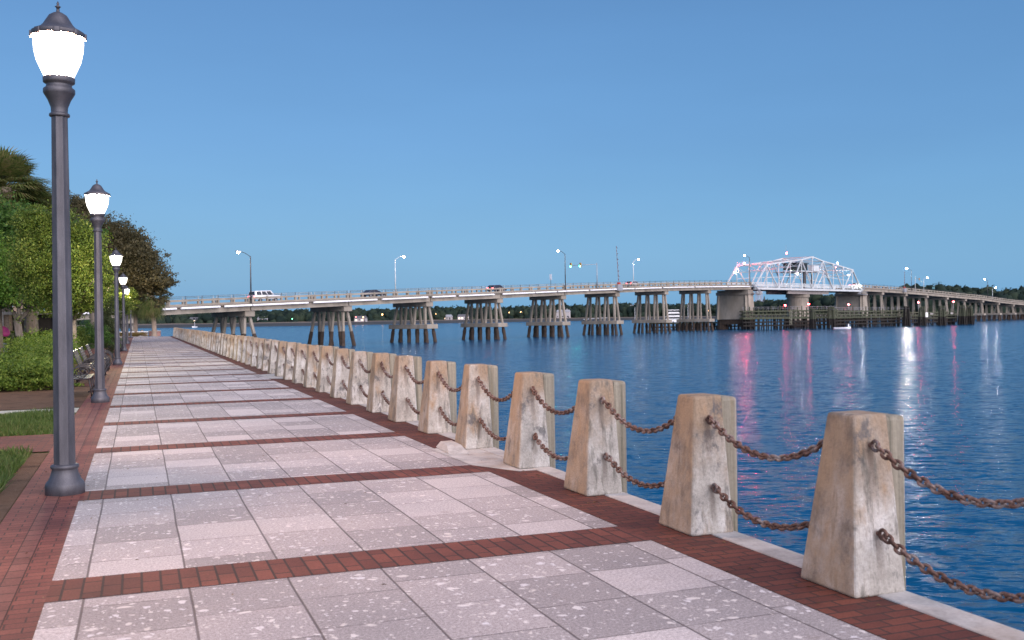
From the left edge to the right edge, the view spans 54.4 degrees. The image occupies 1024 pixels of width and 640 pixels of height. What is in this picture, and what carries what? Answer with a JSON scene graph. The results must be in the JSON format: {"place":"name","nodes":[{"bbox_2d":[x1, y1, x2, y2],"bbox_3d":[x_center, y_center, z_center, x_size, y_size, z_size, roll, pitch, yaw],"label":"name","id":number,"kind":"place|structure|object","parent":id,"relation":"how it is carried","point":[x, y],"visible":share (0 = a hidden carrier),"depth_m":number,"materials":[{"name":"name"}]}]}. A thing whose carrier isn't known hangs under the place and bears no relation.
{"place":"outdoors","nodes":[
{"label":"outdoors","id":0,"kind":"place"},
{"bbox_2d":[2,326,9,349],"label":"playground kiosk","id":1,"kind":"object","parent":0,"point":[6,331],"visible":0.3,"depth_m":59.80,"materials":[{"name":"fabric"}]},
{"bbox_2d":[0,406,52,492],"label":"grass","id":2,"kind":"structure","parent":0,"point":[29,422],"depth_m":15.11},
{"bbox_2d":[0,338,886,639],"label":"ground","id":3,"kind":"structure","parent":0,"point":[368,420],"depth_m":9.40,"materials":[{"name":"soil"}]},
{"bbox_2d":[0,453,47,521],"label":"mulch verge","id":4,"kind":"structure","parent":3,"relation":"on","point":[12,491],"depth_m":10.44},
{"bbox_2d":[0,146,51,339],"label":"palm tree","id":5,"kind":"object","parent":3,"relation":"on","point":[16,167],"visible":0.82,"depth_m":64.43,"materials":[{"name":"green plant"}]},
{"bbox_2d":[0,230,51,337],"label":"tree","id":6,"kind":"object","parent":3,"relation":"on","point":[5,295],"visible":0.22,"depth_m":52.16,"materials":[{"name":"green plant"}]},
{"bbox_2d":[3,331,49,342],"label":"box hedge","id":7,"kind":"object","parent":3,"relation":"on","point":[12,332],"visible":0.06,"depth_m":61.52,"materials":[{"name":"green plant"}]},
{"bbox_2d":[2,312,52,333],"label":"building","id":8,"kind":"structure","parent":3,"relation":"on","point":[45,322],"depth_m":66.48,"materials":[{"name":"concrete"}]},
{"bbox_2d":[0,408,78,413],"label":"footpath","id":9,"kind":"structure","parent":3,"relation":"on","point":[75,410],"depth_m":18.98,"materials":[{"name":"concrete"}]},
{"bbox_2d":[11,183,79,218],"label":"palm tree","id":10,"kind":"object","parent":3,"relation":"on","point":[49,198],"visible":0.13,"depth_m":66.76,"materials":[{"name":"green plant"}]},
{"bbox_2d":[0,191,112,353],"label":"bushy tree","id":11,"kind":"object","parent":3,"relation":"on","point":[5,214],"visible":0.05,"depth_m":56.30,"materials":[{"name":"green plant"}]},
{"bbox_2d":[0,348,114,451],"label":"brick border by the lawn","id":12,"kind":"object","parent":3,"relation":"on","point":[41,443],"visible":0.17,"depth_m":14.14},
{"bbox_2d":[73,349,107,383],"bbox_3d":[-11.901,1.292,28.133,0.867,0.924,1.850,-1,0,-21],"label":"park bench","id":13,"kind":"object","parent":12,"relation":"on","point":[77,355],"visible":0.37,"depth_m":27.95,"materials":[{"name":"metal"}]},
{"bbox_2d":[78,347,110,377],"bbox_3d":[-12.956,1.300,30.942,0.867,0.924,1.850,-1,0,-21],"label":"park bench","id":14,"kind":"object","parent":12,"relation":"on","point":[106,357],"visible":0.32,"depth_m":30.82,"materials":[{"name":"metal"}]},
{"bbox_2d":[85,344,113,370],"bbox_3d":[-14.469,1.312,34.967,0.867,0.924,1.850,-1,0,-21],"label":"park bench","id":15,"kind":"object","parent":12,"relation":"on","point":[105,351],"visible":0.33,"depth_m":34.83,"materials":[{"name":"metal"}]},
{"bbox_2d":[103,296,119,353],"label":"tall hedge","id":16,"kind":"object","parent":12,"relation":"on","point":[108,320],"visible":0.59,"depth_m":53.67,"materials":[{"name":"green plant"}]},
{"bbox_2d":[0,355,114,409],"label":"mulch bed","id":17,"kind":"object","parent":3,"relation":"on","point":[18,399],"visible":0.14,"depth_m":22.30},
{"bbox_2d":[4,333,19,352],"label":"spiky plant","id":18,"kind":"object","parent":17,"relation":"on","point":[12,336],"visible":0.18,"depth_m":49.80,"materials":[{"name":"green plant"}]},
{"bbox_2d":[0,352,37,375],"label":"green shrub","id":19,"kind":"object","parent":17,"relation":"on","point":[7,356],"visible":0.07,"depth_m":28.09,"materials":[{"name":"green plant"}]},
{"bbox_2d":[0,352,83,391],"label":"spreading shrub","id":20,"kind":"object","parent":17,"relation":"on","point":[33,374],"visible":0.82,"depth_m":24.91,"materials":[{"name":"green plant"}]},
{"bbox_2d":[0,326,87,369],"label":"clipped hedge","id":21,"kind":"object","parent":17,"relation":"on","point":[40,345],"visible":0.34,"depth_m":35.54,"materials":[{"name":"green plant"}]},
{"bbox_2d":[0,198,121,347],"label":"lamp lit tree","id":22,"kind":"object","parent":17,"relation":"on","point":[30,256],"visible":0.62,"depth_m":42.20,"materials":[{"name":"green plant"}]},
{"bbox_2d":[52,319,114,348],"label":"square hedge","id":23,"kind":"object","parent":17,"relation":"on","point":[90,328],"visible":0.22,"depth_m":49.99,"materials":[{"name":"green plant"}]},
{"bbox_2d":[76,325,90,355],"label":"yellow shrub","id":24,"kind":"object","parent":17,"relation":"on","point":[82,334],"visible":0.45,"depth_m":46.98,"materials":[{"name":"green plant"}]},
{"bbox_2d":[73,363,94,397],"bbox_3d":[-9.931,1.276,22.891,0.867,0.924,1.850,-1,0,-21],"label":"park bench","id":25,"kind":"object","parent":17,"relation":"on","point":[86,376],"visible":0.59,"depth_m":22.80,"materials":[{"name":"metal"}]},
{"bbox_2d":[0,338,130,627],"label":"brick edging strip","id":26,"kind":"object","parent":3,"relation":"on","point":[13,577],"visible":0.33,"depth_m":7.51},
{"bbox_2d":[84,180,109,402],"bbox_3d":[-8.636,-0.609,20.793,0.510,4.665,0.510,-1,0,-21],"label":"lamp post","id":27,"kind":"object","parent":26,"relation":"on","point":[97,195],"visible":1,"depth_m":20.72,"materials":[{"name":"metal"}]},
{"bbox_2d":[109,248,122,364],"bbox_3d":[-15.725,-0.552,39.601,0.510,4.665,0.510,-1,0,-21],"label":"lamp post","id":28,"kind":"object","parent":26,"relation":"on","point":[116,256],"visible":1,"depth_m":39.52,"materials":[{"name":"metal"}]},
{"bbox_2d":[119,274,127,350],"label":"lamp post","id":29,"kind":"object","parent":26,"relation":"on","point":[122,279],"visible":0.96,"depth_m":58.44,"materials":[{"name":"metal"}]},
{"bbox_2d":[125,285,129,343],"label":"lamp post","id":30,"kind":"object","parent":26,"relation":"on","point":[127,289],"visible":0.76,"depth_m":78.26,"materials":[{"name":"metal"}]},
{"bbox_2d":[0,338,132,639],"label":"brick border by the lamps","id":31,"kind":"object","parent":3,"relation":"on","point":[21,620],"visible":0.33,"depth_m":8.00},
{"bbox_2d":[29,1,86,496],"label":"lamp post","id":32,"kind":"object","parent":31,"relation":"on","point":[59,39],"visible":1,"depth_m":9.60,"materials":[{"name":"metal"}]},
{"bbox_2d":[24,203,122,333],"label":"shade tree","id":33,"kind":"object","parent":3,"relation":"on","point":[28,322],"depth_m":62.53,"materials":[{"name":"green plant"}]},
{"bbox_2d":[69,190,180,344],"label":"oak tree","id":34,"kind":"object","parent":3,"relation":"on","point":[142,269],"visible":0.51,"depth_m":82.52,"materials":[{"name":"green plant"}]},
{"bbox_2d":[111,287,141,319],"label":"golden shrub","id":35,"kind":"object","parent":3,"relation":"on","point":[130,300],"visible":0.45,"depth_m":78.11,"materials":[{"name":"green plant"}]},
{"bbox_2d":[170,336,994,639],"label":"brick border by the water","id":36,"kind":"object","parent":3,"relation":"on","point":[888,620],"visible":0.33,"depth_m":6.75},
{"bbox_2d":[261,374,282,378],"bbox_3d":[-7.127,1.677,29.632,0.540,0.001,3.300,-1,0,-21],"label":"concrete patch","id":37,"kind":"object","parent":36,"relation":"on","point":[270,376],"visible":0.8,"depth_m":29.55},
{"bbox_2d":[418,360,456,433],"bbox_3d":[-1.048,3.045,14.533,0.498,4.904,0.596,-1,0,-22],"label":"concrete bollard","id":38,"kind":"object","parent":36,"relation":"on","point":[437,395],"visible":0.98,"depth_m":14.36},
{"bbox_2d":[438,372,461,391],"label":"chain","id":39,"kind":"object","parent":38,"relation":"hanging from","point":[444,383],"visible":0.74,"depth_m":13.87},
{"bbox_2d":[432,448,534,470],"bbox_3d":[-0.444,1.624,11.820,0.560,0.001,2.550,-1,0,-21],"label":"concrete patch","id":40,"kind":"object","parent":36,"relation":"on","point":[475,457],"visible":0.71,"depth_m":11.61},
{"bbox_2d":[436,440,467,453],"bbox_3d":[-0.765,1.585,12.448,0.272,0.084,0.742,-1,0,-21],"label":"concrete block","id":41,"kind":"object","parent":40,"relation":"on","point":[450,447],"depth_m":12.28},
{"bbox_2d":[503,371,555,468],"bbox_3d":[0.240,3.038,11.111,0.498,4.916,0.596,-1,0,-21],"label":"concrete bollard","id":42,"kind":"object","parent":36,"relation":"on","point":[530,416],"visible":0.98,"depth_m":10.94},
{"bbox_2d":[478,380,512,401],"bbox_3d":[-0.169,0.861,11.939,0.050,0.241,1.417,-1,0,-21],"label":"chain","id":43,"kind":"object","parent":42,"relation":"hanging from","point":[495,398],"visible":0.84,"depth_m":12.07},
{"bbox_2d":[531,388,574,414],"bbox_3d":[0.468,0.856,10.245,0.050,0.241,1.417,-1,0,-21],"label":"chain","id":44,"kind":"object","parent":42,"relation":"hanging from","point":[556,412],"visible":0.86,"depth_m":10.39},
{"bbox_2d":[564,378,626,495],"bbox_3d":[0.841,3.056,9.417,0.498,4.994,0.596,-1,0,-22],"label":"concrete bollard","id":45,"kind":"object","parent":36,"relation":"on","point":[598,435],"visible":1,"depth_m":9.25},
{"bbox_2d":[533,435,567,460],"bbox_3d":[0.471,1.343,10.255,0.050,0.197,1.296,-1,0,-21],"label":"chain","id":46,"kind":"object","parent":45,"relation":"hanging from","point":[550,453],"visible":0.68,"depth_m":10.46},
{"bbox_2d":[659,393,737,535],"bbox_3d":[1.498,3.023,7.708,0.498,4.898,0.596,-1,0,-20],"label":"concrete bollard","id":47,"kind":"object","parent":36,"relation":"on","point":[702,460],"visible":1,"depth_m":7.54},
{"bbox_2d":[607,455,664,488],"bbox_3d":[1.108,1.338,8.561,0.050,0.197,1.296,-1,0,-21],"label":"chain","id":48,"kind":"object","parent":47,"relation":"hanging from","point":[629,478],"visible":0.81,"depth_m":8.67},
{"bbox_2d":[603,400,674,433],"bbox_3d":[1.105,0.851,8.550,0.050,0.241,1.417,-1,0,-21],"label":"chain","id":49,"kind":"object","parent":47,"relation":"hanging from","point":[645,430],"visible":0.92,"depth_m":8.59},
{"bbox_2d":[801,410,905,597],"bbox_3d":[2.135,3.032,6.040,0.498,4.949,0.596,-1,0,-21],"label":"concrete bollard","id":50,"kind":"object","parent":36,"relation":"on","point":[858,509],"visible":1,"depth_m":5.88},
{"bbox_2d":[712,486,809,530],"bbox_3d":[1.745,1.333,6.866,0.050,0.197,1.296,-1,0,-21],"label":"chain","id":51,"kind":"object","parent":50,"relation":"hanging from","point":[775,525],"visible":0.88,"depth_m":6.92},
{"bbox_2d":[709,417,822,461],"bbox_3d":[1.741,0.846,6.856,0.050,0.241,1.417,-1,0,-21],"label":"chain","id":52,"kind":"object","parent":50,"relation":"hanging from","point":[792,455],"visible":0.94,"depth_m":6.83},
{"bbox_2d":[875,444,1023,508],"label":"chain","id":53,"kind":"object","parent":50,"relation":"hanging from","point":[977,502],"visible":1,"depth_m":5.29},
{"bbox_2d":[881,533,1023,603],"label":"chain","id":54,"kind":"object","parent":50,"relation":"hanging from","point":[998,597],"visible":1,"depth_m":5.28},
{"bbox_2d":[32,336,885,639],"bbox_3d":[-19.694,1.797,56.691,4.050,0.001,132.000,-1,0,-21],"label":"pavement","id":55,"kind":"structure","parent":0,"point":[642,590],"depth_m":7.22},
{"bbox_2d":[45,337,650,601],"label":"brick bands","id":56,"kind":"object","parent":55,"relation":"on","point":[102,586],"visible":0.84,"depth_m":7.20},
{"bbox_2d":[6,381,928,620],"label":"fallen leaves","id":57,"kind":"object","parent":55,"relation":"on","point":[468,454],"visible":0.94,"depth_m":8.76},
{"bbox_2d":[455,364,498,448],"bbox_3d":[-0.411,3.071,12.791,0.498,5.012,0.596,-1,0,-20],"label":"concrete bollard","id":58,"kind":"object","parent":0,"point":[477,404],"visible":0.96,"depth_m":12.62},
{"bbox_2d":[439,408,456,425],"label":"chain","id":59,"kind":"object","parent":58,"relation":"hanging from","point":[446,418],"visible":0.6,"depth_m":13.92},
{"bbox_2d":[480,419,506,440],"bbox_3d":[-0.165,1.348,11.949,0.050,0.197,1.296,-1,0,-21],"label":"chain","id":60,"kind":"object","parent":58,"relation":"hanging from","point":[491,434],"visible":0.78,"depth_m":12.16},
{"bbox_2d":[0,0,1023,311],"label":"sky","id":61,"kind":"structure","parent":0,"point":[324,143],"materials":[{"name":"blue"}]},
{"bbox_2d":[77,314,1020,328],"bbox_3d":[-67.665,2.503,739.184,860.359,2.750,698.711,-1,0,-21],"label":"mud bank","id":62,"kind":"structure","parent":0,"point":[316,324],"depth_m":907.92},
{"bbox_2d":[79,314,935,325],"bbox_3d":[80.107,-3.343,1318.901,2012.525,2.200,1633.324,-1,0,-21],"label":"marsh","id":63,"kind":"structure","parent":62,"relation":"on","point":[409,320],"depth_m":942.54,"materials":[{"name":"green plant"}]},
{"bbox_2d":[354,316,366,321],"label":"house","id":64,"kind":"structure","parent":63,"relation":"on","point":[359,319],"depth_m":945.24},
{"bbox_2d":[76,282,1023,324],"bbox_3d":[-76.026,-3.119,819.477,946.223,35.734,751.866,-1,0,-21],"label":"wood","id":65,"kind":"object","parent":63,"relation":"on","point":[626,309],"visible":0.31,"depth_m":956.72,"materials":[{"name":"green plant"}]},
{"bbox_2d":[556,309,570,317],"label":"house","id":66,"kind":"structure","parent":63,"relation":"on","point":[568,315],"depth_m":1190.06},
{"bbox_2d":[119,319,1023,631],"bbox_3d":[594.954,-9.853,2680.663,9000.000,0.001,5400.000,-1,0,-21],"label":"water","id":67,"kind":"structure","parent":0,"point":[953,395],"depth_m":53.47,"materials":[{"name":"blue liquid"}]},
{"bbox_2d":[12,280,1023,345],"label":"road bridge","id":68,"kind":"structure","parent":67,"relation":"in","point":[732,300],"depth_m":226.57,"materials":[{"name":"concrete"}]},
{"bbox_2d":[235,251,251,302],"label":"street light","id":69,"kind":"object","parent":68,"relation":"on","point":[250,278],"visible":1,"depth_m":157.47,"materials":[{"name":"paint"}]},
{"bbox_2d":[248,290,279,300],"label":"white suv","id":70,"kind":"object","parent":68,"relation":"on","point":[259,293],"visible":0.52,"depth_m":161.93,"materials":[{"name":"white paint"}]},
{"bbox_2d":[361,290,384,296],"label":"dark sedan","id":71,"kind":"object","parent":68,"relation":"on","point":[369,291],"visible":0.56,"depth_m":180.78,"materials":[{"name":"blue paint"}]},
{"bbox_2d":[487,285,506,291],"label":"dark hatchback","id":72,"kind":"object","parent":68,"relation":"on","point":[496,286],"visible":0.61,"depth_m":208.18,"materials":[{"name":"black paint"}]},
{"bbox_2d":[615,246,622,290],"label":"barrier","id":73,"kind":"object","parent":68,"relation":"on","point":[619,286],"visible":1,"depth_m":239.92,"materials":[{"name":"metal"}]},
{"bbox_2d":[727,256,862,294],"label":"swing span","id":74,"kind":"object","parent":68,"relation":"on","point":[795,267],"visible":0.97,"depth_m":325.78,"materials":[{"name":"white paint"}]},
{"bbox_2d":[665,310,679,321],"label":"river boat","id":75,"kind":"object","parent":67,"relation":"on","point":[676,315],"visible":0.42,"depth_m":698.37,"materials":[{"name":"white paint"}]},
{"bbox_2d":[651,318,741,329],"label":"timber fender","id":76,"kind":"object","parent":67,"relation":"in","point":[673,327],"visible":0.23,"depth_m":306.42,"materials":[{"name":"wood"}]},
{"bbox_2d":[739,305,838,329],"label":"timber fender","id":77,"kind":"object","parent":67,"relation":"in","point":[749,324],"visible":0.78,"depth_m":296.06,"materials":[{"name":"wood"}]},
{"bbox_2d":[809,308,816,328],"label":"pile cluster","id":78,"kind":"object","parent":67,"relation":"in","point":[812,322],"visible":0.84,"depth_m":290.56,"materials":[{"name":"wood"}]},
{"bbox_2d":[827,306,835,328],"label":"pile cluster","id":79,"kind":"object","parent":67,"relation":"in","point":[833,319],"visible":0.83,"depth_m":295.37,"materials":[{"name":"wood"}]},
{"bbox_2d":[830,306,902,326],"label":"timber fender","id":80,"kind":"object","parent":67,"relation":"in","point":[891,319],"visible":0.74,"depth_m":316.27,"materials":[{"name":"wood"}]},
{"bbox_2d":[903,306,910,325],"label":"pile cluster","id":81,"kind":"object","parent":67,"relation":"in","point":[906,317],"visible":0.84,"depth_m":321.36,"materials":[{"name":"wood"}]},
{"bbox_2d":[918,306,926,325],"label":"pile cluster","id":82,"kind":"object","parent":67,"relation":"in","point":[924,322],"visible":0.83,"depth_m":321.31,"materials":[{"name":"wood"}]},
{"bbox_2d":[910,307,956,325],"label":"timber fender","id":83,"kind":"object","parent":67,"relation":"in","point":[950,318],"visible":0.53,"depth_m":337.26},
{"bbox_2d":[938,306,945,325],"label":"pile cluster","id":84,"kind":"object","parent":67,"relation":"in","point":[941,317],"visible":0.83,"depth_m":321.40,"materials":[{"name":"wood"}]},
{"bbox_2d":[957,305,966,324],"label":"pile cluster","id":85,"kind":"object","parent":67,"relation":"in","point":[962,319],"visible":0.86,"depth_m":339.35,"materials":[{"name":"wood"}]},
{"bbox_2d":[966,305,974,324],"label":"pile cluster","id":86,"kind":"object","parent":67,"relation":"in","point":[969,315],"visible":0.82,"depth_m":341.34,"materials":[{"name":"wood"}]},
{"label":"far quay","id":87,"kind":"structure","parent":0,"visible":0},
{"bbox_2d":[119,332,148,336],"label":"ground cover bed","id":88,"kind":"object","parent":87,"relation":"on","point":[137,334],"visible":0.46,"depth_m":119.84,"materials":[{"name":"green plant"}]},
{"bbox_2d":[149,330,160,335],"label":"round planter","id":89,"kind":"object","parent":87,"relation":"on","point":[158,333],"visible":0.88,"depth_m":121.59,"materials":[{"name":"concrete"}]},
{"bbox_2d":[120,296,147,332],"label":"palm tree","id":90,"kind":"object","parent":89,"relation":"in","point":[135,322],"visible":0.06,"depth_m":123.77,"materials":[{"name":"green plant"}]},
{"bbox_2d":[131,293,171,335],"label":"palm tree","id":91,"kind":"object","parent":89,"relation":"in","point":[149,310],"visible":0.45,"depth_m":119.96,"materials":[{"name":"green plant"}]},
{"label":"seawall","id":92,"kind":"structure","parent":0,"visible":0},
{"bbox_2d":[302,383,1023,639],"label":"seawall coping","id":93,"kind":"object","parent":92,"relation":"on","point":[968,620],"depth_m":5.80,"materials":[{"name":"concrete"}]},
{"bbox_2d":[222,334,231,355],"bbox_3d":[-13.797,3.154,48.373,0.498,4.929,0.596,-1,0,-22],"label":"concrete bollard","id":94,"kind":"object","parent":93,"relation":"on","point":[224,345],"visible":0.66,"depth_m":48.16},
{"bbox_2d":[225,335,230,356],"bbox_3d":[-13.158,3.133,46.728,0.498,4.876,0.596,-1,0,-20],"label":"concrete bollard","id":95,"kind":"object","parent":93,"relation":"on","point":[228,345],"visible":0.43,"depth_m":46.51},
{"bbox_2d":[229,335,233,357],"bbox_3d":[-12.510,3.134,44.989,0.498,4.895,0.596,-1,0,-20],"label":"concrete bollard","id":96,"kind":"object","parent":93,"relation":"on","point":[231,346],"visible":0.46,"depth_m":44.77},
{"bbox_2d":[232,335,242,359],"bbox_3d":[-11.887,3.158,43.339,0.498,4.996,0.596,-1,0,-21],"label":"concrete bollard","id":97,"kind":"object","parent":93,"relation":"on","point":[234,347],"visible":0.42,"depth_m":43.13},
{"bbox_2d":[235,336,242,360],"bbox_3d":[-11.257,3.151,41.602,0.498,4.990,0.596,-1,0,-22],"label":"concrete bollard","id":98,"kind":"object","parent":93,"relation":"on","point":[238,350],"visible":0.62,"depth_m":41.39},
{"bbox_2d":[240,336,252,362],"bbox_3d":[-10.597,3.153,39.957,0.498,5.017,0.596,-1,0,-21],"label":"concrete bollard","id":99,"kind":"object","parent":93,"relation":"on","point":[244,345],"visible":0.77,"depth_m":39.74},
{"bbox_2d":[245,337,257,364],"bbox_3d":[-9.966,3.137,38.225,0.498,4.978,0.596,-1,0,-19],"label":"concrete bollard","id":100,"kind":"object","parent":93,"relation":"on","point":[248,352],"visible":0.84,"depth_m":38.01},
{"bbox_2d":[250,338,263,366],"bbox_3d":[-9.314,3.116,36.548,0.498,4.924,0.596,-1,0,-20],"label":"concrete bollard","id":101,"kind":"object","parent":93,"relation":"on","point":[254,352],"visible":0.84,"depth_m":36.33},
{"bbox_2d":[256,339,263,368],"bbox_3d":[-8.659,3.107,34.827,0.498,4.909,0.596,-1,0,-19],"label":"concrete bollard","id":102,"kind":"object","parent":93,"relation":"on","point":[259,357],"visible":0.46,"depth_m":34.61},
{"bbox_2d":[261,339,271,370],"bbox_3d":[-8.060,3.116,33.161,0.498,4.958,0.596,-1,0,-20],"label":"concrete bollard","id":103,"kind":"object","parent":93,"relation":"on","point":[265,357],"visible":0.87,"depth_m":32.95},
{"bbox_2d":[267,340,279,373],"bbox_3d":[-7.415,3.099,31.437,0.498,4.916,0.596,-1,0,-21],"label":"concrete bollard","id":104,"kind":"object","parent":93,"relation":"on","point":[272,359],"visible":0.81,"depth_m":31.23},
{"bbox_2d":[275,341,286,376],"bbox_3d":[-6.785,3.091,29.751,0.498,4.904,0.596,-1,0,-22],"label":"concrete bollard","id":105,"kind":"object","parent":93,"relation":"on","point":[279,366],"visible":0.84,"depth_m":29.54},
{"bbox_2d":[283,342,301,379],"bbox_3d":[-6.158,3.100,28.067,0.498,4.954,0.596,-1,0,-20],"label":"concrete bollard","id":106,"kind":"object","parent":93,"relation":"on","point":[288,366],"visible":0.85,"depth_m":27.86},
{"bbox_2d":[292,344,310,383],"bbox_3d":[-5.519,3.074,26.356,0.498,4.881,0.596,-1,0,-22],"label":"concrete bollard","id":107,"kind":"object","parent":93,"relation":"on","point":[298,368],"visible":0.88,"depth_m":26.16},
{"bbox_2d":[303,345,323,387],"bbox_3d":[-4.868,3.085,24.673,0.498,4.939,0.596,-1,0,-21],"label":"concrete bollard","id":108,"kind":"object","parent":93,"relation":"on","point":[311,368],"visible":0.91,"depth_m":24.47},
{"bbox_2d":[315,346,338,392],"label":"concrete bollard","id":109,"kind":"object","parent":93,"relation":"on","point":[325,370],"visible":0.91,"depth_m":22.80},
{"bbox_2d":[330,348,354,397],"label":"concrete bollard","id":110,"kind":"object","parent":93,"relation":"on","point":[340,373],"visible":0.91,"depth_m":21.12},
{"bbox_2d":[346,351,372,404],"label":"concrete bollard","id":111,"kind":"object","parent":93,"relation":"on","point":[358,376],"visible":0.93,"depth_m":19.39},
{"bbox_2d":[366,353,396,412],"bbox_3d":[-2.301,3.075,17.882,0.498,4.974,0.596,-1,0,-21],"label":"concrete bollard","id":112,"kind":"object","parent":93,"relation":"on","point":[380,381],"visible":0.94,"depth_m":17.70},
{"bbox_2d":[388,355,421,421],"bbox_3d":[-1.698,3.078,16.210,0.498,5.002,0.596,-1,0,-21],"label":"concrete bollard","id":113,"kind":"object","parent":93,"relation":"on","point":[404,388],"visible":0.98,"depth_m":16.04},
{"bbox_2d":[406,367,423,384],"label":"chain","id":114,"kind":"object","parent":113,"relation":"hanging from","point":[415,381],"visible":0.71,"depth_m":15.56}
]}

